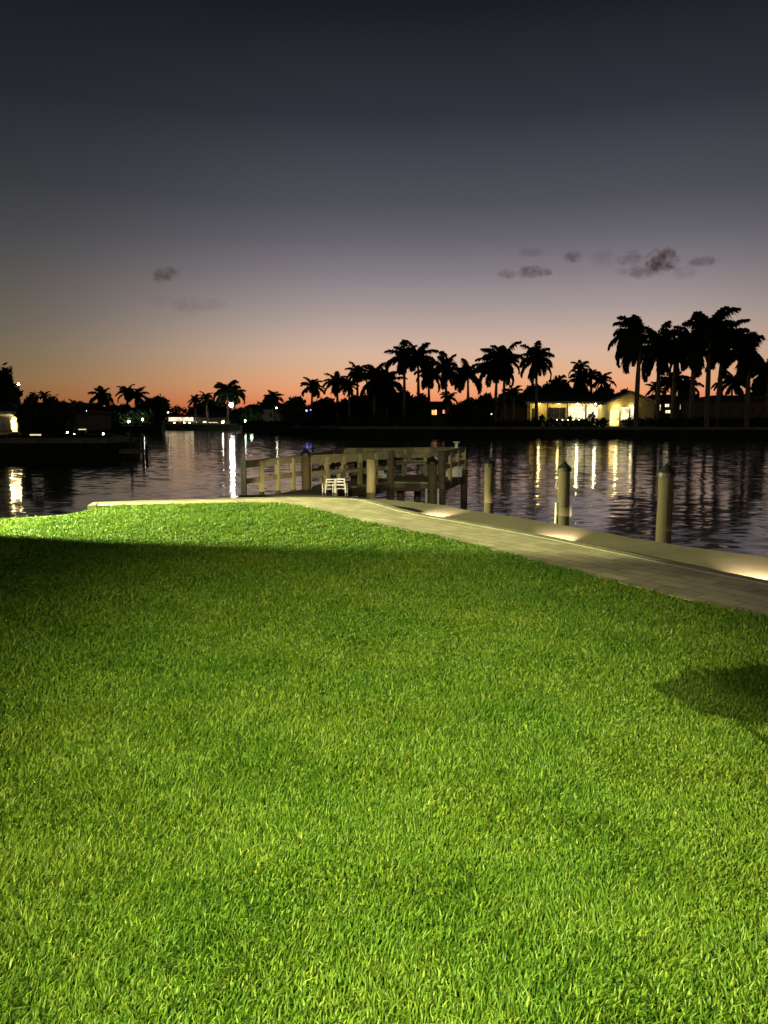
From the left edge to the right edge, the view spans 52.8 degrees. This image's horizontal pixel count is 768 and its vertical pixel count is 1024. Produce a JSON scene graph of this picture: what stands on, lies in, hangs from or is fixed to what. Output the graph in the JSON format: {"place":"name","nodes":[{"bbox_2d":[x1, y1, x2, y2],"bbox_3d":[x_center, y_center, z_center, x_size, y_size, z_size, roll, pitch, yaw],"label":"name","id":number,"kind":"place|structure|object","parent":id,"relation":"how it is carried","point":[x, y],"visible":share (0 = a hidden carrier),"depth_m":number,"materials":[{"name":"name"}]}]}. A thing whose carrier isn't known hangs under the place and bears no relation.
{"place":"outdoors","nodes":[
{"label":"outdoors","id":0,"kind":"place"},
{"bbox_2d":[0,429,767,556],"bbox_3d":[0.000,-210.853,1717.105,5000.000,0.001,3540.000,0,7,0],"label":"water","id":1,"kind":"structure","parent":0,"point":[720,495],"depth_m":37.81,"materials":[{"name":"black liquid"}]},
{"bbox_2d":[0,434,139,459],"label":"peninsula","id":2,"kind":"object","parent":1,"relation":"in","point":[36,451],"visible":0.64,"depth_m":53.30},
{"bbox_2d":[0,362,23,403],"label":"leafy tree","id":3,"kind":"object","parent":2,"relation":"on","point":[10,391],"visible":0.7,"depth_m":70.58,"materials":[{"name":"green plant"}]},
{"bbox_2d":[0,399,26,434],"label":"waterfront house","id":4,"kind":"structure","parent":2,"relation":"on","point":[9,424],"depth_m":59.59,"materials":[{"name":"tile"}]},
{"bbox_2d":[0,416,10,429],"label":"window","id":5,"kind":"structure","parent":4,"relation":"in","point":[5,423],"depth_m":59.57,"materials":[{"name":"black glass"}]},
{"bbox_2d":[10,416,18,432],"bbox_3d":[-28.444,-6.730,59.574,0.580,1.260,0.102,0,7,0],"label":"window","id":6,"kind":"structure","parent":4,"relation":"in","point":[15,430],"depth_m":59.58,"materials":[{"name":"glass"}]},
{"bbox_2d":[0,432,44,437],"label":"hedge","id":7,"kind":"object","parent":2,"relation":"on","point":[14,435],"visible":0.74,"depth_m":56.83,"materials":[{"name":"green plant"}]},
{"bbox_2d":[12,390,42,437],"bbox_3d":[-26.112,-7.156,57.017,2.472,3.736,2.156,0,7,0],"label":"leafy tree","id":8,"kind":"object","parent":2,"relation":"on","point":[26,418],"visible":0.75,"depth_m":56.61,"materials":[{"name":"green plant"}]},
{"bbox_2d":[31,394,70,437],"bbox_3d":[-24.654,-7.002,57.156,2.756,3.414,2.521,0,7,0],"label":"leafy tree","id":9,"kind":"object","parent":2,"relation":"on","point":[54,416],"visible":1,"depth_m":56.62,"materials":[{"name":"black plant"}]},
{"bbox_2d":[0,437,136,443],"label":"seawall","id":10,"kind":"object","parent":2,"relation":"on","point":[63,440],"visible":0.94,"depth_m":52.96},
{"bbox_2d":[62,399,76,433],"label":"leafy tree","id":11,"kind":"object","parent":2,"relation":"on","point":[70,424],"visible":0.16,"depth_m":67.34,"materials":[{"name":"green plant"}]},
{"bbox_2d":[44,433,114,437],"bbox_3d":[-23.130,-5.750,57.769,5.947,0.491,1.889,0,7,0],"label":"hedge","id":12,"kind":"object","parent":2,"relation":"on","point":[79,435],"visible":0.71,"depth_m":57.46,"materials":[{"name":"green plant"}]},
{"bbox_2d":[119,426,150,457],"bbox_3d":[-17.729,-4.511,55.432,1.990,3.250,1.670,0,7,0],"label":"dock","id":13,"kind":"object","parent":1,"relation":"in","point":[136,451],"visible":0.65,"depth_m":54.67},
{"bbox_2d":[168,416,200,422],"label":"boathouse","id":14,"kind":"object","parent":1,"relation":"in","point":[180,418],"visible":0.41,"depth_m":174.53,"materials":[{"name":"tile"}]},
{"bbox_2d":[300,448,310,490],"bbox_3d":[-2.144,-0.206,21.338,0.302,3.136,0.302,0,7,0],"label":"mooring piling","id":15,"kind":"object","parent":1,"relation":"in","point":[305,454],"visible":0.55,"depth_m":21.13,"materials":[{"name":"brown wood"}]},
{"bbox_2d":[241,447,467,504],"bbox_3d":[-0.771,-0.201,22.165,4.053,2.920,12.621,2,7,17],"label":"dock","id":16,"kind":"object","parent":1,"relation":"in","point":[390,484],"visible":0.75,"depth_m":23.78,"materials":[{"name":"wood"}]},
{"bbox_2d":[322,479,336,495],"bbox_3d":[-1.390,-0.621,19.649,0.322,0.476,0.363,-3,8,-20],"label":"patio chair","id":17,"kind":"object","parent":16,"relation":"on","point":[326,485],"visible":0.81,"depth_m":19.53,"materials":[{"name":"white plastic"}]},
{"bbox_2d":[329,469,350,480],"bbox_3d":[-1.411,-1.182,24.643,0.750,0.355,0.450,0,7,0],"label":"dock box","id":18,"kind":"object","parent":16,"relation":"on","point":[348,476],"visible":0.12,"depth_m":24.45,"materials":[{"name":"white plastic"}]},
{"bbox_2d":[334,478,347,496],"bbox_3d":[-1.099,-0.633,19.747,0.322,0.476,0.363,1,7,8],"label":"patio chair","id":19,"kind":"object","parent":16,"relation":"on","point":[344,487],"visible":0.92,"depth_m":19.63,"materials":[{"name":"white plastic"}]},
{"bbox_2d":[354,453,447,476],"bbox_3d":[0.644,-1.611,26.489,3.427,0.750,0.422,-1,7,-11],"label":"dock bench","id":20,"kind":"object","parent":16,"relation":"on","point":[425,455],"visible":0.48,"depth_m":26.54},
{"bbox_2d":[446,466,462,476],"bbox_3d":[2.329,-1.380,26.230,0.650,0.355,0.450,0,7,0],"label":"dock box","id":21,"kind":"object","parent":16,"relation":"on","point":[456,471],"visible":0.52,"depth_m":26.03,"materials":[{"name":"white plastic"}]},
{"bbox_2d":[366,459,375,498],"bbox_3d":[-0.337,0.042,20.462,0.264,2.864,0.261,0,7,0],"label":"mooring piling","id":22,"kind":"object","parent":1,"relation":"in","point":[371,480],"visible":0.4,"depth_m":20.25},
{"bbox_2d":[425,456,438,504],"bbox_3d":[1.165,0.158,18.763,0.290,3.050,0.290,-7,10,-43],"label":"mooring piling","id":23,"kind":"object","parent":1,"relation":"in","point":[431,493],"visible":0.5,"depth_m":18.57,"materials":[{"name":"brown wood"}]},
{"bbox_2d":[483,457,494,513],"bbox_3d":[2.397,0.275,17.770,0.277,3.064,0.277,0,7,0],"label":"mooring piling","id":24,"kind":"object","parent":1,"relation":"in","point":[489,464],"visible":0.57,"depth_m":17.58,"materials":[{"name":"brown wood"}]},
{"bbox_2d":[554,461,571,526],"bbox_3d":[3.524,0.551,15.285,0.290,3.130,0.290,7,10,43],"label":"mooring piling","id":25,"kind":"object","parent":1,"relation":"in","point":[563,509],"visible":0.48,"depth_m":15.10,"materials":[{"name":"brown wood"}]},
{"bbox_2d":[655,463,675,543],"bbox_3d":[4.790,0.763,13.296,0.315,3.204,0.315,0,7,0],"label":"mooring piling","id":26,"kind":"object","parent":1,"relation":"in","point":[666,473],"visible":0.56,"depth_m":13.09,"materials":[{"name":"wood"}]},
{"bbox_2d":[0,501,767,1023],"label":"lawn","id":27,"kind":"structure","parent":0,"point":[348,997],"depth_m":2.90,"materials":[{"name":"plant"}]},
{"bbox_2d":[0,0,767,414],"label":"sky","id":28,"kind":"structure","parent":0,"point":[196,195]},
{"bbox_2d":[378,466,395,477],"bbox_3d":[-0.011,-1.328,25.733,0.800,0.375,0.450,0,7,0],"label":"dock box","id":29,"kind":"object","parent":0,"point":[382,473],"visible":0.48,"depth_m":25.54,"materials":[{"name":"white plastic"}]},
{"bbox_2d":[72,421,767,437],"bbox_3d":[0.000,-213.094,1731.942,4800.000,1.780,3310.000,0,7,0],"label":"land","id":30,"kind":"structure","parent":0,"point":[536,433],"depth_m":108.29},
{"bbox_2d":[37,391,51,401],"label":"palm tree","id":31,"kind":"object","parent":30,"relation":"on","point":[42,394],"visible":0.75,"depth_m":108.58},
{"bbox_2d":[69,403,116,430],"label":"waterfront house","id":32,"kind":"structure","parent":30,"relation":"on","point":[92,420],"depth_m":89.83,"materials":[{"name":"tile"}]},
{"bbox_2d":[88,385,113,407],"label":"palm tree","id":33,"kind":"object","parent":30,"relation":"on","point":[101,395],"visible":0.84,"depth_m":139.78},
{"bbox_2d":[94,404,127,422],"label":"leafy tree","id":34,"kind":"object","parent":30,"relation":"on","point":[117,417],"visible":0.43,"depth_m":137.10,"materials":[{"name":"green plant"}]},
{"bbox_2d":[115,384,136,402],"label":"palm tree","id":35,"kind":"object","parent":30,"relation":"on","point":[122,388],"visible":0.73,"depth_m":141.70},
{"bbox_2d":[117,403,136,422],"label":"leafy tree","id":36,"kind":"object","parent":30,"relation":"on","point":[129,415],"visible":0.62,"depth_m":138.61,"materials":[{"name":"green plant"}]},
{"bbox_2d":[123,386,151,406],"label":"palm tree","id":37,"kind":"object","parent":30,"relation":"on","point":[137,394],"visible":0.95,"depth_m":140.80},
{"bbox_2d":[111,422,164,424],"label":"hedge","id":38,"kind":"object","parent":30,"relation":"on","point":[136,423],"visible":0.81,"depth_m":134.71,"materials":[{"name":"green plant"}]},
{"bbox_2d":[131,402,156,422],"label":"leafy tree","id":39,"kind":"object","parent":30,"relation":"on","point":[147,413],"visible":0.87,"depth_m":140.54,"materials":[{"name":"green plant"}]},
{"bbox_2d":[144,394,171,423],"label":"leafy tree","id":40,"kind":"object","parent":30,"relation":"on","point":[160,405],"visible":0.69,"depth_m":143.70,"materials":[{"name":"green plant"}]},
{"bbox_2d":[187,394,201,422],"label":"palm tree","id":41,"kind":"object","parent":30,"relation":"on","point":[193,400],"visible":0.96,"depth_m":175.61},
{"bbox_2d":[187,399,215,420],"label":"leafy tree","id":42,"kind":"object","parent":30,"relation":"on","point":[200,410],"visible":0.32,"depth_m":200.99,"materials":[{"name":"green plant"}]},
{"bbox_2d":[196,391,214,422],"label":"palm tree","id":43,"kind":"object","parent":30,"relation":"on","point":[206,397],"visible":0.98,"depth_m":173.14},
{"bbox_2d":[193,412,230,422],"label":"waterfront house","id":44,"kind":"structure","parent":30,"relation":"on","point":[215,417],"depth_m":180.74,"materials":[{"name":"tile"}]},
{"bbox_2d":[208,403,230,413],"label":"leafy tree","id":45,"kind":"object","parent":30,"relation":"on","point":[219,409],"visible":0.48,"depth_m":199.20,"materials":[{"name":"green plant"}]},
{"bbox_2d":[213,380,245,423],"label":"palm tree","id":46,"kind":"object","parent":30,"relation":"on","point":[223,393],"visible":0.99,"depth_m":165.57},
{"bbox_2d":[224,385,245,409],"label":"palm tree","id":47,"kind":"object","parent":30,"relation":"on","point":[233,398],"visible":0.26,"depth_m":170.29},
{"bbox_2d":[228,407,242,423],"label":"leafy tree","id":48,"kind":"object","parent":30,"relation":"on","point":[233,417],"visible":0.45,"depth_m":149.73,"materials":[{"name":"green plant"}]},
{"bbox_2d":[237,403,262,423],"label":"leafy tree","id":49,"kind":"object","parent":30,"relation":"on","point":[251,412],"visible":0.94,"depth_m":147.49,"materials":[{"name":"green plant"}]},
{"bbox_2d":[260,403,282,421],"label":"waterfront house","id":50,"kind":"structure","parent":30,"relation":"on","point":[267,415],"depth_m":148.85,"materials":[{"name":"tile"}]},
{"bbox_2d":[263,390,283,421],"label":"palm tree","id":51,"kind":"object","parent":30,"relation":"on","point":[272,398],"visible":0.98,"depth_m":148.01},
{"bbox_2d":[277,395,305,421],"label":"leafy tree","id":52,"kind":"object","parent":30,"relation":"on","point":[289,411],"visible":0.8,"depth_m":147.21,"materials":[{"name":"green plant"}]},
{"bbox_2d":[167,403,456,421],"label":"distant woods","id":53,"kind":"object","parent":30,"relation":"on","point":[175,411],"visible":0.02,"depth_m":207.07,"materials":[{"name":"green plant"}]},
{"bbox_2d":[300,377,324,417],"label":"palm tree","id":54,"kind":"object","parent":30,"relation":"on","point":[313,386],"visible":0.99,"depth_m":138.13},
{"bbox_2d":[297,396,335,424],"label":"leafy tree","id":55,"kind":"object","parent":30,"relation":"on","point":[323,408],"visible":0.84,"depth_m":138.75,"materials":[{"name":"green plant"}]},
{"bbox_2d":[322,371,348,419],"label":"palm tree","id":56,"kind":"object","parent":30,"relation":"on","point":[333,383],"visible":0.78,"depth_m":123.72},
{"bbox_2d":[338,378,359,418],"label":"palm tree","id":57,"kind":"object","parent":30,"relation":"on","point":[347,386],"visible":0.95,"depth_m":122.15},
{"bbox_2d":[332,394,368,425],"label":"leafy tree","id":58,"kind":"object","parent":30,"relation":"on","point":[341,407],"visible":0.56,"depth_m":123.50,"materials":[{"name":"green plant"}]},
{"bbox_2d":[345,361,367,395],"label":"palm tree","id":59,"kind":"object","parent":30,"relation":"on","point":[352,374],"visible":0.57,"depth_m":125.71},
{"bbox_2d":[352,362,392,425],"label":"palm tree","id":60,"kind":"object","parent":30,"relation":"on","point":[372,373],"visible":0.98,"depth_m":117.30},
{"bbox_2d":[355,387,395,425],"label":"leafy tree","id":61,"kind":"object","parent":30,"relation":"on","point":[366,403],"visible":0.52,"depth_m":120.36,"materials":[{"name":"green plant"}]},
{"bbox_2d":[372,371,407,422],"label":"palm tree","id":62,"kind":"object","parent":30,"relation":"on","point":[397,385],"visible":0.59,"depth_m":118.23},
{"bbox_2d":[383,390,412,426],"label":"leafy tree","id":63,"kind":"object","parent":30,"relation":"on","point":[396,406],"visible":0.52,"depth_m":119.22,"materials":[{"name":"green plant"}]},
{"bbox_2d":[384,341,423,426],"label":"palm tree","id":64,"kind":"object","parent":30,"relation":"on","point":[403,356],"visible":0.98,"depth_m":115.66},
{"bbox_2d":[392,339,438,420],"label":"palm tree","id":65,"kind":"object","parent":30,"relation":"on","point":[423,358],"visible":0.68,"depth_m":117.42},
{"bbox_2d":[405,393,433,426],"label":"leafy tree","id":66,"kind":"object","parent":30,"relation":"on","point":[424,404],"visible":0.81,"depth_m":118.69,"materials":[{"name":"green plant"}]},
{"bbox_2d":[414,365,440,426],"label":"palm tree","id":67,"kind":"object","parent":30,"relation":"on","point":[424,383],"visible":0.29,"depth_m":122.28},
{"bbox_2d":[427,351,461,426],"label":"palm tree","id":68,"kind":"object","parent":30,"relation":"on","point":[444,365],"visible":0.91,"depth_m":115.67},
{"bbox_2d":[439,391,458,426],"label":"palm tree","id":69,"kind":"object","parent":30,"relation":"on","point":[448,398],"visible":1,"depth_m":112.31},
{"bbox_2d":[449,397,484,426],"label":"leafy tree","id":70,"kind":"object","parent":30,"relation":"on","point":[472,408],"visible":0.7,"depth_m":113.83,"materials":[{"name":"green plant"}]},
{"bbox_2d":[451,358,489,397],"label":"palm tree","id":71,"kind":"object","parent":30,"relation":"on","point":[467,371],"visible":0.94,"depth_m":114.50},
{"bbox_2d":[475,392,497,426],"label":"leafy tree","id":72,"kind":"object","parent":30,"relation":"on","point":[486,402],"visible":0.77,"depth_m":115.63,"materials":[{"name":"green plant"}]},
{"bbox_2d":[475,345,518,423],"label":"palm tree","id":73,"kind":"object","parent":30,"relation":"on","point":[496,361],"visible":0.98,"depth_m":113.80,"materials":[{"name":"plant"}]},
{"bbox_2d":[482,341,523,420],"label":"palm tree","id":74,"kind":"object","parent":30,"relation":"on","point":[507,374],"visible":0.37,"depth_m":115.99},
{"bbox_2d":[501,383,523,421],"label":"palm tree","id":75,"kind":"object","parent":30,"relation":"on","point":[514,393],"visible":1,"depth_m":113.58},
{"bbox_2d":[292,425,767,429],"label":"seawall","id":76,"kind":"object","parent":30,"relation":"on","point":[592,428],"visible":0.97,"depth_m":106.03,"materials":[{"name":"concrete"}]},
{"bbox_2d":[518,383,546,400],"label":"leafy tree","id":77,"kind":"object","parent":30,"relation":"on","point":[528,392],"visible":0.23,"depth_m":132.41,"materials":[{"name":"green plant"}]},
{"bbox_2d":[517,340,554,418],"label":"palm tree","id":78,"kind":"object","parent":30,"relation":"on","point":[537,356],"visible":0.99,"depth_m":113.25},
{"bbox_2d":[541,374,581,394],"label":"leafy tree","id":79,"kind":"object","parent":30,"relation":"on","point":[557,384],"visible":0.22,"depth_m":133.56,"materials":[{"name":"green plant"}]},
{"bbox_2d":[525,417,609,426],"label":"hedge","id":80,"kind":"object","parent":30,"relation":"on","point":[557,422],"visible":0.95,"depth_m":109.97,"materials":[{"name":"green plant"}]},
{"bbox_2d":[568,360,589,390],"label":"palm tree","id":81,"kind":"object","parent":30,"relation":"on","point":[580,368],"visible":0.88,"depth_m":134.49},
{"bbox_2d":[568,368,595,393],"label":"palm tree","id":82,"kind":"object","parent":30,"relation":"on","point":[577,378],"visible":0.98,"depth_m":133.25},
{"bbox_2d":[589,371,616,395],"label":"palm tree","id":83,"kind":"object","parent":30,"relation":"on","point":[603,379],"visible":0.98,"depth_m":134.68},
{"bbox_2d":[591,383,614,398],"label":"leafy tree","id":84,"kind":"object","parent":30,"relation":"on","point":[597,394],"visible":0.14,"depth_m":135.40,"materials":[{"name":"green plant"}]},
{"bbox_2d":[608,314,645,426],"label":"palm tree","id":85,"kind":"object","parent":30,"relation":"on","point":[629,344],"visible":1,"depth_m":103.53,"materials":[{"name":"plant"}]},
{"bbox_2d":[619,416,689,426],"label":"hedge","id":86,"kind":"object","parent":30,"relation":"on","point":[662,422],"visible":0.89,"depth_m":109.98,"materials":[{"name":"green plant"}]},
{"bbox_2d":[645,381,669,395],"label":"palm tree","id":87,"kind":"object","parent":30,"relation":"on","point":[653,387],"visible":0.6,"depth_m":134.10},
{"bbox_2d":[640,320,681,426],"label":"palm tree","id":88,"kind":"object","parent":30,"relation":"on","point":[657,350],"visible":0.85,"depth_m":108.55,"materials":[{"name":"plant"}]},
{"bbox_2d":[647,395,687,425],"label":"waterfront house","id":89,"kind":"structure","parent":30,"relation":"on","point":[665,405],"depth_m":122.97,"materials":[{"name":"tile"}]},
{"bbox_2d":[656,346,688,426],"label":"palm tree","id":90,"kind":"object","parent":30,"relation":"on","point":[682,361],"visible":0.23,"depth_m":114.07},
{"bbox_2d":[661,371,690,395],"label":"palm tree","id":91,"kind":"object","parent":30,"relation":"on","point":[666,379],"visible":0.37,"depth_m":134.29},
{"bbox_2d":[671,373,703,397],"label":"palm tree","id":92,"kind":"object","parent":30,"relation":"on","point":[683,390],"visible":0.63,"depth_m":132.70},
{"bbox_2d":[669,317,722,426],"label":"palm tree","id":93,"kind":"object","parent":30,"relation":"on","point":[683,332],"visible":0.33,"depth_m":109.97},
{"bbox_2d":[678,306,748,426],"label":"palm tree","id":94,"kind":"object","parent":30,"relation":"on","point":[704,330],"visible":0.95,"depth_m":104.71,"materials":[{"name":"plant"}]},
{"bbox_2d":[689,319,750,426],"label":"palm tree","id":95,"kind":"object","parent":30,"relation":"on","point":[719,346],"visible":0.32,"depth_m":107.28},
{"bbox_2d":[677,395,765,426],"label":"waterfront house","id":96,"kind":"structure","parent":30,"relation":"on","point":[732,405],"depth_m":117.06,"materials":[{"name":"tile"}]},
{"bbox_2d":[753,406,762,412],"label":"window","id":97,"kind":"structure","parent":96,"relation":"in","point":[756,409],"depth_m":116.91,"materials":[{"name":"black glass"}]},
{"bbox_2d":[711,370,745,394],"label":"palm tree","id":98,"kind":"object","parent":30,"relation":"on","point":[730,382],"visible":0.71,"depth_m":131.65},
{"bbox_2d":[718,331,766,426],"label":"palm tree","id":99,"kind":"object","parent":30,"relation":"on","point":[749,360],"visible":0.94,"depth_m":103.12,"materials":[{"name":"plant"}]},
{"bbox_2d":[743,359,767,424],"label":"palm tree","id":100,"kind":"object","parent":30,"relation":"on","point":[759,381],"visible":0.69,"depth_m":110.72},
{"bbox_2d":[96,498,767,616],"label":"path","id":101,"kind":"structure","parent":0,"point":[705,587],"depth_m":9.34,"materials":[{"name":"concrete"}]},
{"bbox_2d":[87,497,767,584],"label":"path edging","id":102,"kind":"object","parent":101,"relation":"on","point":[702,569],"visible":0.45,"depth_m":10.86,"materials":[{"name":"concrete"}]},
{"bbox_2d":[426,401,454,425],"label":"waterfront house","id":103,"kind":"structure","parent":0,"point":[437,413],"depth_m":125.09,"materials":[{"name":"tile"}]},
{"bbox_2d":[496,398,526,426],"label":"waterfront house","id":104,"kind":"structure","parent":0,"point":[519,412],"depth_m":121.00,"materials":[{"name":"tile"}]},
{"bbox_2d":[517,391,655,426],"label":"waterfront house","id":105,"kind":"structure","parent":0,"point":[615,409],"depth_m":119.67,"materials":[{"name":"painted stucco"},{"name":"glass"},{"name":"roof shingles"}]},
{"bbox_2d":[548,407,565,417],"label":"window","id":106,"kind":"structure","parent":105,"relation":"in","point":[553,412],"depth_m":122.17,"materials":[{"name":"black glass"}]},
{"bbox_2d":[568,407,584,419],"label":"window","id":107,"kind":"structure","parent":105,"relation":"in","point":[578,412],"depth_m":122.17,"materials":[{"name":"yellow"}]},
{"bbox_2d":[586,407,597,418],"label":"window","id":108,"kind":"structure","parent":105,"relation":"in","point":[588,409],"depth_m":122.11,"materials":[{"name":"yellow"}]},
{"bbox_2d":[610,410,618,425],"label":"door","id":109,"kind":"structure","parent":105,"relation":"in","point":[614,414],"depth_m":117.01,"materials":[{"name":"yellow"}]},
{"bbox_2d":[620,407,629,420],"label":"window","id":110,"kind":"structure","parent":105,"relation":"in","point":[624,411],"depth_m":117.00,"materials":[{"name":"yellow"}]},
{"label":"seawall","id":111,"kind":"object","parent":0,"visible":0},
{"bbox_2d":[239,494,767,579],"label":"walkway","id":112,"kind":"structure","parent":111,"relation":"on","point":[753,566],"depth_m":11.61,"materials":[{"name":"concrete"}]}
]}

